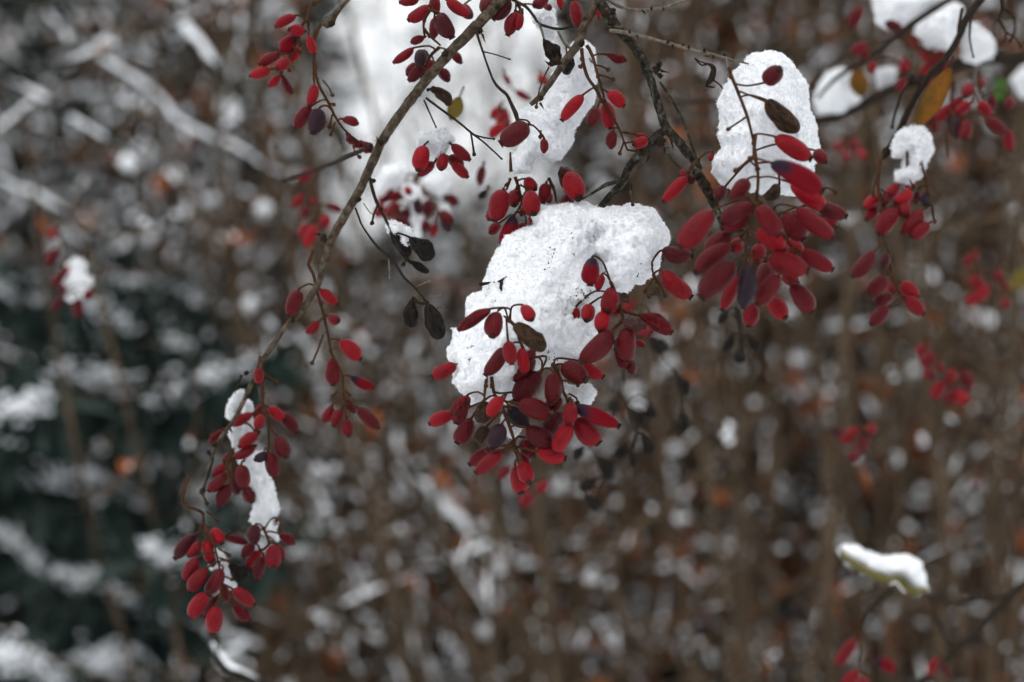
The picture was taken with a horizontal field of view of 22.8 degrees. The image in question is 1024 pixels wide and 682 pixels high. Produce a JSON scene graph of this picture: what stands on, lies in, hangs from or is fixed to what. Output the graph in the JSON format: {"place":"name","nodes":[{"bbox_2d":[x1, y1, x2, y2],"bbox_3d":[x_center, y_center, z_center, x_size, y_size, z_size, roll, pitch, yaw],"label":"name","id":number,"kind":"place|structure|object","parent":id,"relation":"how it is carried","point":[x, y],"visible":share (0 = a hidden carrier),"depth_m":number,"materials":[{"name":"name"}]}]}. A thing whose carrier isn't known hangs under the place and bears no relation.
{"place":"outdoors","nodes":[
{"label":"outdoors","id":0,"kind":"place"},
{"bbox_2d":[44,225,93,317],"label":"berry cluster","id":1,"kind":"object","parent":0,"point":[58,279],"visible":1,"depth_m":1.12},
{"bbox_2d":[291,168,342,248],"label":"berry cluster","id":2,"kind":"object","parent":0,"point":[306,235],"visible":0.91,"depth_m":1.05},
{"bbox_2d":[199,0,519,493],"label":"barberry branch","id":3,"kind":"object","parent":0,"point":[477,25],"visible":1,"depth_m":0.87,"materials":[{"name":"brown plant"}]},
{"bbox_2d":[172,476,256,634],"bbox_3d":[-0.104,0.075,0.899,0.027,0.055,0.028,0,0,-29],"label":"berry cluster","id":4,"kind":"object","parent":3,"relation":"hanging from","point":[194,576],"visible":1,"depth_m":0.90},
{"bbox_2d":[200,355,299,507],"bbox_3d":[-0.094,0.032,0.901,0.037,0.054,0.025,0,0,22],"label":"berry cluster","id":5,"kind":"object","parent":3,"relation":"hanging from","point":[240,478],"visible":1,"depth_m":0.90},
{"bbox_2d":[237,450,281,541],"bbox_3d":[-0.091,0.056,0.915,0.014,0.034,0.015,0,0,39],"label":"snow clump","id":6,"kind":"object","parent":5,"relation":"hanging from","point":[265,506],"visible":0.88,"depth_m":0.91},
{"bbox_2d":[225,517,295,580],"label":"berry cluster","id":7,"kind":"object","parent":3,"relation":"hanging from","point":[257,563],"visible":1,"depth_m":0.90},
{"bbox_2d":[248,0,322,94],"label":"berry cluster","id":8,"kind":"object","parent":3,"relation":"hanging from","point":[289,47],"visible":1,"depth_m":0.88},
{"bbox_2d":[285,249,380,437],"bbox_3d":[-0.064,0.001,0.892,0.035,0.066,0.016,0,0,-24],"label":"berry cluster","id":9,"kind":"object","parent":3,"relation":"hanging from","point":[350,349],"visible":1,"depth_m":0.89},
{"bbox_2d":[292,24,373,158],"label":"berry cluster","id":10,"kind":"object","parent":3,"relation":"hanging from","point":[316,117],"visible":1,"depth_m":0.88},
{"bbox_2d":[368,177,434,273],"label":"dried berry cluster","id":11,"kind":"object","parent":3,"relation":"hanging from","point":[424,250],"visible":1,"depth_m":0.87,"materials":[{"name":"black plant"}]},
{"bbox_2d":[375,173,458,236],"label":"berry cluster","id":12,"kind":"object","parent":3,"relation":"hanging from","point":[426,208],"visible":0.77,"depth_m":1.03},
{"bbox_2d":[371,161,451,237],"bbox_3d":[-0.038,-0.057,1.026,0.029,0.033,0.034,0,0,-32],"label":"snow clump","id":13,"kind":"object","parent":12,"relation":"on","point":[394,175],"visible":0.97,"depth_m":1.03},
{"bbox_2d":[392,45,462,82],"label":"berry cluster","id":14,"kind":"object","parent":3,"relation":"attached to","point":[419,66],"visible":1,"depth_m":0.87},
{"bbox_2d":[398,0,471,45],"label":"berry cluster","id":15,"kind":"object","parent":3,"relation":"hanging from","point":[441,24],"visible":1,"depth_m":0.85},
{"bbox_2d":[412,141,471,179],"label":"berry cluster","id":16,"kind":"object","parent":3,"relation":"hanging from","point":[423,165],"visible":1,"depth_m":0.86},
{"bbox_2d":[463,0,600,36],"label":"berry cluster","id":17,"kind":"object","parent":3,"relation":"attached to","point":[514,22],"visible":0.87,"depth_m":0.86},
{"bbox_2d":[68,0,898,255],"label":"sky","id":18,"kind":"structure","parent":0,"point":[398,14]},
{"bbox_2d":[428,303,621,494],"bbox_3d":[0.004,0.019,0.828,0.060,0.063,0.040,0,0,-10],"label":"berry cluster","id":19,"kind":"object","parent":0,"point":[550,437],"visible":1,"depth_m":0.82,"materials":[{"name":"plant"}]},
{"bbox_2d":[446,200,670,404],"bbox_3d":[0.015,-0.013,0.854,0.076,0.071,0.048,0,0,-10],"label":"snow clump","id":20,"kind":"object","parent":19,"relation":"on","point":[625,241],"visible":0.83,"depth_m":0.84,"materials":[{"name":"snow"}]},
{"bbox_2d":[573,255,673,373],"bbox_3d":[0.036,-0.009,0.830,0.033,0.039,0.023,0,0,0],"label":"berry cluster","id":21,"kind":"object","parent":19,"relation":"attached to","point":[598,347],"visible":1,"depth_m":0.82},
{"bbox_2d":[485,166,585,243],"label":"berry cluster","id":22,"kind":"object","parent":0,"point":[531,201],"visible":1,"depth_m":0.86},
{"bbox_2d":[511,40,597,174],"bbox_3d":[0.014,-0.080,0.870,0.031,0.047,0.028,0,0,0],"label":"snow clump","id":23,"kind":"object","parent":22,"relation":"on","point":[563,90],"visible":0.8,"depth_m":0.86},
{"bbox_2d":[572,336,690,511],"bbox_3d":[0.048,0.033,1.038,0.047,0.071,0.036,0,0,15],"label":"dried berry cluster","id":24,"kind":"object","parent":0,"point":[682,424],"visible":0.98,"depth_m":1.04,"materials":[{"name":"black plant"}]},
{"bbox_2d":[579,0,721,230],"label":"barberry branch","id":25,"kind":"object","parent":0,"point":[608,15],"visible":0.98,"depth_m":0.85,"materials":[{"name":"brown plant"}]},
{"bbox_2d":[529,0,598,108],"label":"barberry branch","id":26,"kind":"object","parent":25,"relation":"attached to","point":[584,25],"visible":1,"depth_m":0.84,"materials":[{"name":"brown plant"}]},
{"bbox_2d":[559,44,649,155],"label":"berry cluster","id":27,"kind":"object","parent":25,"relation":"hanging from","point":[605,113],"visible":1,"depth_m":0.84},
{"bbox_2d":[643,246,694,300],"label":"berry cluster","id":28,"kind":"object","parent":25,"relation":"hanging from","point":[675,285],"visible":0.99,"depth_m":0.84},
{"bbox_2d":[675,134,848,327],"bbox_3d":[0.081,-0.035,0.797,0.045,0.062,0.060,0,0,20],"label":"berry cluster","id":29,"kind":"object","parent":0,"point":[808,189],"visible":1,"depth_m":0.79,"materials":[{"name":"plant"}]},
{"bbox_2d":[710,49,820,196],"bbox_3d":[0.084,-0.072,0.836,0.037,0.049,0.037,0,0,36],"label":"snow clump","id":30,"kind":"object","parent":29,"relation":"on","point":[789,90],"visible":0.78,"depth_m":0.82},
{"bbox_2d":[726,65,827,173],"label":"berry cluster","id":31,"kind":"object","parent":29,"relation":"on","point":[782,118],"visible":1,"depth_m":0.80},
{"bbox_2d":[604,0,1023,680],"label":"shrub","id":32,"kind":"object","parent":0,"point":[984,16],"visible":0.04,"depth_m":2.82,"materials":[{"name":"brown plant"}]},
{"bbox_2d":[816,0,953,98],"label":"barberry branch","id":33,"kind":"object","parent":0,"point":[911,24],"visible":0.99,"depth_m":1.03,"materials":[{"name":"brown plant"}]},
{"bbox_2d":[847,6,950,92],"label":"berry cluster","id":34,"kind":"object","parent":33,"relation":"attached to","point":[931,57],"visible":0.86,"depth_m":1.03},
{"bbox_2d":[871,0,950,30],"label":"snow clump","id":35,"kind":"object","parent":33,"relation":"on","point":[903,12],"visible":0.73,"depth_m":1.05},
{"bbox_2d":[912,1,965,51],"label":"snow clump","id":36,"kind":"object","parent":33,"relation":"on","point":[938,28],"visible":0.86,"depth_m":1.04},
{"bbox_2d":[748,0,1023,680],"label":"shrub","id":37,"kind":"object","parent":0,"point":[994,17],"visible":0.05,"depth_m":2.63,"materials":[{"name":"brown plant"}]},
{"bbox_2d":[881,0,984,159],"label":"barberry branch","id":38,"kind":"object","parent":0,"point":[968,16],"visible":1,"depth_m":0.93,"materials":[{"name":"brown plant"}]},
{"bbox_2d":[850,157,925,326],"bbox_3d":[0.132,-0.036,0.915,0.030,0.061,0.020,0,0,-23],"label":"berry cluster","id":39,"kind":"object","parent":38,"relation":"hanging from","point":[885,223],"visible":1,"depth_m":0.91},
{"bbox_2d":[885,150,935,239],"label":"berry cluster","id":40,"kind":"object","parent":38,"relation":"hanging from","point":[915,225],"visible":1,"depth_m":0.92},
{"bbox_2d":[889,123,934,185],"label":"snow clump","id":41,"kind":"object","parent":40,"relation":"on","point":[915,141],"visible":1,"depth_m":0.92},
{"bbox_2d":[912,56,953,126],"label":"hanging leaf","id":42,"kind":"object","parent":38,"relation":"hanging from","point":[933,97],"visible":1,"depth_m":0.92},
{"bbox_2d":[926,71,1014,157],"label":"berry cluster","id":43,"kind":"object","parent":38,"relation":"hanging from","point":[957,107],"visible":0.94,"depth_m":0.98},
{"bbox_2d":[858,578,1023,681],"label":"barberry branch","id":44,"kind":"object","parent":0,"point":[971,636],"visible":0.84,"depth_m":1.12,"materials":[{"name":"brown plant"}]},
{"bbox_2d":[839,547,931,610],"bbox_3d":[0.153,0.098,1.038,0.042,0.028,0.031,0,0,0],"label":"hanging leaf","id":45,"kind":"object","parent":44,"relation":"on","point":[904,584],"visible":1,"depth_m":1.03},
{"bbox_2d":[837,544,927,595],"bbox_3d":[0.153,0.095,1.046,0.038,0.022,0.021,0,0,0],"label":"snow clump","id":46,"kind":"object","parent":45,"relation":"on","point":[908,569],"visible":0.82,"depth_m":1.04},
{"bbox_3d":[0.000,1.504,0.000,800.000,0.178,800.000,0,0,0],"label":"ground","id":47,"kind":"structure","parent":0,"visible":0},
{"bbox_2d":[0,0,319,626],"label":"shrub","id":48,"kind":"object","parent":47,"relation":"on","point":[89,107],"visible":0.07,"depth_m":3.08,"materials":[{"name":"brown plant"}]},
{"bbox_2d":[0,314,338,681],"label":"evergreen bush","id":49,"kind":"object","parent":47,"relation":"on","point":[12,373],"visible":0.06,"depth_m":2.29,"materials":[{"name":"green plant"}]},
{"bbox_2d":[0,0,372,681],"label":"shrub","id":50,"kind":"object","parent":47,"relation":"on","point":[52,8],"visible":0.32,"depth_m":2.07,"materials":[{"name":"brown plant"}]},
{"bbox_2d":[0,0,366,485],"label":"snow on twigs","id":51,"kind":"structure","parent":50,"relation":"on","point":[196,181],"depth_m":2.06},
{"bbox_2d":[0,0,418,681],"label":"shrub","id":52,"kind":"object","parent":47,"relation":"on","point":[30,242],"visible":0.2,"depth_m":2.36,"materials":[{"name":"brown plant"}]},
{"bbox_2d":[0,4,419,385],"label":"snow on twigs","id":53,"kind":"structure","parent":52,"relation":"on","point":[10,55],"depth_m":2.38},
{"bbox_2d":[0,0,419,573],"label":"shrub","id":54,"kind":"object","parent":47,"relation":"on","point":[329,65],"visible":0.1,"depth_m":2.97,"materials":[{"name":"brown plant"}]},
{"bbox_2d":[8,368,466,681],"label":"evergreen bush","id":55,"kind":"object","parent":47,"relation":"on","point":[442,662],"visible":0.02,"depth_m":2.47,"materials":[{"name":"green plant"}]},
{"bbox_2d":[0,0,475,678],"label":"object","id":56,"kind":"object","parent":47,"relation":"on","point":[346,62],"visible":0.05,"depth_m":3.50,"materials":[{"name":"brown plant"}]},
{"bbox_2d":[0,0,612,676],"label":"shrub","id":57,"kind":"object","parent":47,"relation":"on","point":[178,30],"visible":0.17,"depth_m":2.40,"materials":[{"name":"brown plant"}]},
{"bbox_2d":[7,0,484,413],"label":"snow on twigs","id":58,"kind":"structure","parent":57,"relation":"on","point":[103,115],"depth_m":2.42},
{"bbox_2d":[96,0,522,654],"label":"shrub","id":59,"kind":"object","parent":47,"relation":"on","point":[398,136],"visible":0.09,"depth_m":3.38,"materials":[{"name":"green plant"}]},
{"bbox_2d":[161,0,517,500],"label":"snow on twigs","id":60,"kind":"structure","parent":59,"relation":"in","point":[346,86],"depth_m":3.41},
{"bbox_2d":[0,0,673,681],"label":"shrub","id":61,"kind":"object","parent":47,"relation":"on","point":[386,550],"visible":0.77,"depth_m":1.56,"materials":[{"name":"brown plant"}]},
{"bbox_2d":[78,500,341,627],"bbox_3d":[-0.181,0.136,1.529,0.157,0.080,0.092,0,0,0],"label":"snowy bough","id":62,"kind":"object","parent":61,"relation":"attached to","point":[129,560],"visible":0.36,"depth_m":1.52,"materials":[{"name":"green plant"}]},
{"bbox_2d":[108,336,317,477],"bbox_3d":[-0.193,0.043,1.629,0.142,0.092,0.088,0,0,0],"label":"snowy bough","id":63,"kind":"object","parent":61,"relation":"attached to","point":[152,428],"visible":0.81,"depth_m":1.62,"materials":[{"name":"green plant"}]},
{"bbox_2d":[25,0,654,679],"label":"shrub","id":64,"kind":"object","parent":47,"relation":"on","point":[485,262],"visible":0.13,"depth_m":2.61,"materials":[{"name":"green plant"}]},
{"bbox_2d":[0,0,690,681],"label":"shrub","id":65,"kind":"object","parent":47,"relation":"on","point":[346,480],"visible":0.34,"depth_m":1.97,"materials":[{"name":"brown plant"}]},
{"bbox_2d":[0,244,78,367],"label":"snowy bough","id":66,"kind":"object","parent":65,"relation":"attached to","point":[34,328],"visible":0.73,"depth_m":1.77,"materials":[{"name":"green plant"}]},
{"bbox_2d":[141,437,342,547],"bbox_3d":[-0.201,0.121,1.878,0.155,0.101,0.091,0,0,0],"label":"snowy bough","id":67,"kind":"object","parent":65,"relation":"attached to","point":[200,502],"visible":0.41,"depth_m":1.88,"materials":[{"name":"green plant"}]},
{"bbox_2d":[32,0,625,681],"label":"snow on twigs","id":68,"kind":"structure","parent":65,"relation":"on","point":[304,274],"depth_m":1.99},
{"bbox_2d":[171,0,586,681],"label":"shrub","id":69,"kind":"object","parent":47,"relation":"on","point":[397,326],"visible":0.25,"depth_m":2.12,"materials":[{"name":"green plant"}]},
{"bbox_2d":[0,0,785,681],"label":"shrub","id":70,"kind":"object","parent":47,"relation":"on","point":[570,656],"visible":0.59,"depth_m":1.72,"materials":[{"name":"brown plant"}]},
{"bbox_2d":[0,626,100,681],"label":"snowy bough","id":71,"kind":"object","parent":70,"relation":"attached to","point":[57,651],"visible":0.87,"depth_m":1.57,"materials":[{"name":"snow"}]},
{"bbox_2d":[0,630,71,681],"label":"snow strip","id":72,"kind":"object","parent":71,"relation":"on","point":[15,652],"visible":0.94,"depth_m":1.57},
{"bbox_2d":[0,352,123,506],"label":"snowy bough","id":73,"kind":"object","parent":70,"relation":"attached to","point":[49,436],"visible":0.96,"depth_m":1.58,"materials":[{"name":"green plant"}]},
{"bbox_2d":[0,426,140,571],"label":"snowy bough","id":74,"kind":"object","parent":70,"relation":"attached to","point":[54,506],"visible":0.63,"depth_m":1.62,"materials":[{"name":"green plant"}]},
{"bbox_2d":[0,518,185,674],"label":"snowy bough","id":75,"kind":"object","parent":70,"relation":"attached to","point":[10,565],"visible":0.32,"depth_m":1.77,"materials":[{"name":"snow"}]},
{"bbox_2d":[14,448,188,579],"bbox_3d":[-0.289,0.110,1.730,0.152,0.110,0.092,0,0,0],"label":"snowy bough","id":76,"kind":"object","parent":70,"relation":"attached to","point":[139,524],"visible":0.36,"depth_m":1.73,"materials":[{"name":"green plant"}]},
{"bbox_2d":[0,336,214,483],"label":"snowy bough","id":77,"kind":"object","parent":70,"relation":"attached to","point":[101,428],"visible":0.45,"depth_m":1.67,"materials":[{"name":"snow"}]},
{"bbox_2d":[35,626,190,681],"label":"snowy bough","id":78,"kind":"object","parent":70,"relation":"attached to","point":[71,645],"visible":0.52,"depth_m":1.67,"materials":[{"name":"snow"}]},
{"bbox_2d":[65,631,158,681],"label":"snow strip","id":79,"kind":"object","parent":78,"relation":"on","point":[109,659],"visible":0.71,"depth_m":1.67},
{"bbox_2d":[12,527,227,672],"bbox_3d":[-0.258,0.173,1.679,0.151,0.117,0.094,0,0,0],"label":"snowy bough","id":80,"kind":"object","parent":70,"relation":"attached to","point":[87,612],"visible":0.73,"depth_m":1.67,"materials":[{"name":"green plant"}]},
{"bbox_2d":[12,278,240,387],"bbox_3d":[-0.251,0.000,1.687,0.141,0.087,0.087,0,0,14],"label":"snowy bough","id":81,"kind":"object","parent":70,"relation":"attached to","point":[159,356],"visible":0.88,"depth_m":1.68,"materials":[{"name":"snow"}]},
{"bbox_2d":[30,0,297,185],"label":"snowy bough","id":82,"kind":"object","parent":70,"relation":"attached to","point":[81,47],"visible":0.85,"depth_m":1.72,"materials":[{"name":"grey plant"}]},
{"bbox_2d":[83,235,280,362],"bbox_3d":[-0.244,-0.028,1.830,0.154,0.098,0.093,0,0,0],"label":"snowy bough","id":83,"kind":"object","parent":70,"relation":"attached to","point":[204,316],"visible":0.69,"depth_m":1.83,"materials":[{"name":"green plant"}]},
{"bbox_2d":[0,4,787,681],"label":"snow on twigs","id":84,"kind":"structure","parent":70,"relation":"attached to","point":[364,592],"depth_m":1.71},
{"bbox_2d":[384,438,538,681],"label":"twig","id":85,"kind":"object","parent":70,"relation":"attached to","point":[470,590],"visible":0.79,"depth_m":1.70,"materials":[{"name":"wood"}]},
{"bbox_2d":[61,0,739,681],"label":"shrub","id":86,"kind":"object","parent":47,"relation":"on","point":[313,626],"visible":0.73,"depth_m":1.60,"materials":[{"name":"brown plant"}]},
{"bbox_2d":[202,0,602,238],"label":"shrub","id":87,"kind":"object","parent":47,"relation":"on","point":[458,134],"visible":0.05,"depth_m":4.22,"materials":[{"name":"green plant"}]},
{"bbox_2d":[230,0,559,225],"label":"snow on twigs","id":88,"kind":"structure","parent":87,"relation":"on","point":[467,182],"depth_m":4.25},
{"bbox_2d":[285,0,622,671],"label":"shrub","id":89,"kind":"object","parent":47,"relation":"on","point":[493,122],"visible":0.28,"depth_m":2.43,"materials":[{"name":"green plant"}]},
{"bbox_2d":[236,0,768,679],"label":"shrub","id":90,"kind":"object","parent":47,"relation":"on","point":[592,162],"visible":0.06,"depth_m":2.60,"materials":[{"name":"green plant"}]},
{"bbox_2d":[325,0,700,642],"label":"shrub","id":91,"kind":"object","parent":47,"relation":"on","point":[396,252],"visible":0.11,"depth_m":3.13,"materials":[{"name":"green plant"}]},
{"bbox_2d":[348,0,667,501],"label":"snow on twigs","id":92,"kind":"structure","parent":91,"relation":"on","point":[442,252],"depth_m":3.14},
{"bbox_2d":[172,18,868,681],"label":"shrub","id":93,"kind":"object","parent":47,"relation":"on","point":[610,518],"visible":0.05,"depth_m":2.18,"materials":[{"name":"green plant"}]},
{"bbox_2d":[58,0,1022,681],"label":"shrub","id":94,"kind":"object","parent":47,"relation":"on","point":[244,168],"visible":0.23,"depth_m":2.06,"materials":[{"name":"brown plant"}]},
{"bbox_2d":[59,0,1022,681],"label":"snow on twigs","id":95,"kind":"structure","parent":94,"relation":"on","point":[595,182],"depth_m":2.09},
{"bbox_2d":[411,11,756,650],"bbox_3d":[0.102,0.368,2.587,0.476,2.265,0.526,0,0,0],"label":"shrub","id":96,"kind":"object","parent":47,"relation":"on","point":[574,151],"visible":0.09,"depth_m":2.61,"materials":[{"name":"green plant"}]},
{"bbox_2d":[166,0,1023,681],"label":"shrub","id":97,"kind":"object","parent":47,"relation":"on","point":[760,382],"visible":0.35,"depth_m":1.97,"materials":[{"name":"brown plant"}]},
{"bbox_2d":[218,0,1023,681],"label":"snow on twigs","id":98,"kind":"structure","parent":97,"relation":"on","point":[448,444],"depth_m":1.96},
{"bbox_2d":[408,0,863,662],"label":"evergreen bush","id":99,"kind":"object","parent":47,"relation":"on","point":[540,66],"depth_m":3.80,"materials":[{"name":"green plant"}]},
{"bbox_2d":[293,0,1023,681],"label":"shrub","id":100,"kind":"object","parent":47,"relation":"on","point":[817,10],"visible":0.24,"depth_m":2.02,"materials":[{"name":"brown plant"}]},
{"bbox_2d":[407,0,1023,681],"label":"snow on twigs","id":101,"kind":"structure","parent":100,"relation":"on","point":[911,374],"depth_m":2.02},
{"bbox_2d":[331,0,1004,681],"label":"shrub","id":102,"kind":"object","parent":47,"relation":"on","point":[621,90],"visible":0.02,"depth_m":2.63,"materials":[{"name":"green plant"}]},
{"bbox_2d":[443,0,1023,681],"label":"shrub","id":103,"kind":"object","parent":47,"relation":"on","point":[671,312],"visible":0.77,"depth_m":1.51,"materials":[{"name":"brown plant"}]},
{"bbox_2d":[462,0,1023,681],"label":"shrub","id":104,"kind":"object","parent":47,"relation":"on","point":[806,454],"visible":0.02,"depth_m":2.68,"materials":[{"name":"brown plant"}]},
{"bbox_2d":[499,0,1023,681],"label":"shrub","id":105,"kind":"object","parent":47,"relation":"on","point":[849,500],"visible":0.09,"depth_m":2.17,"materials":[{"name":"brown plant"}]},
{"bbox_2d":[499,0,1023,681],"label":"shrub","id":106,"kind":"object","parent":47,"relation":"on","point":[899,522],"visible":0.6,"depth_m":1.59,"materials":[{"name":"brown plant"}]},
{"bbox_2d":[536,0,1023,678],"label":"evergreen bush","id":107,"kind":"object","parent":47,"relation":"on","point":[590,138],"depth_m":3.61,"materials":[{"name":"green plant"}]},
{"bbox_2d":[620,0,1023,681],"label":"shrub","id":108,"kind":"object","parent":47,"relation":"on","point":[944,486],"visible":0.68,"depth_m":1.48,"materials":[{"name":"brown plant"}]},
{"bbox_2d":[635,52,1023,124],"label":"barberry branch","id":109,"kind":"object","parent":108,"relation":"attached to","point":[887,91],"visible":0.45,"depth_m":1.09,"materials":[{"name":"brown plant"}]},
{"bbox_2d":[812,66,866,115],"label":"snow clump","id":110,"kind":"object","parent":109,"relation":"on","point":[839,95],"visible":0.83,"depth_m":1.09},
{"bbox_2d":[914,334,936,366],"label":"berry cluster","id":111,"kind":"object","parent":109,"relation":"hanging from","point":[927,359],"visible":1,"depth_m":1.08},
{"bbox_2d":[922,355,974,405],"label":"berry cluster","id":112,"kind":"object","parent":111,"relation":"hanging from","point":[954,395],"visible":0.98,"depth_m":1.09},
{"bbox_2d":[809,0,1023,681],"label":"shrub","id":113,"kind":"object","parent":47,"relation":"on","point":[932,316],"visible":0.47,"depth_m":1.63,"materials":[{"name":"brown plant"}]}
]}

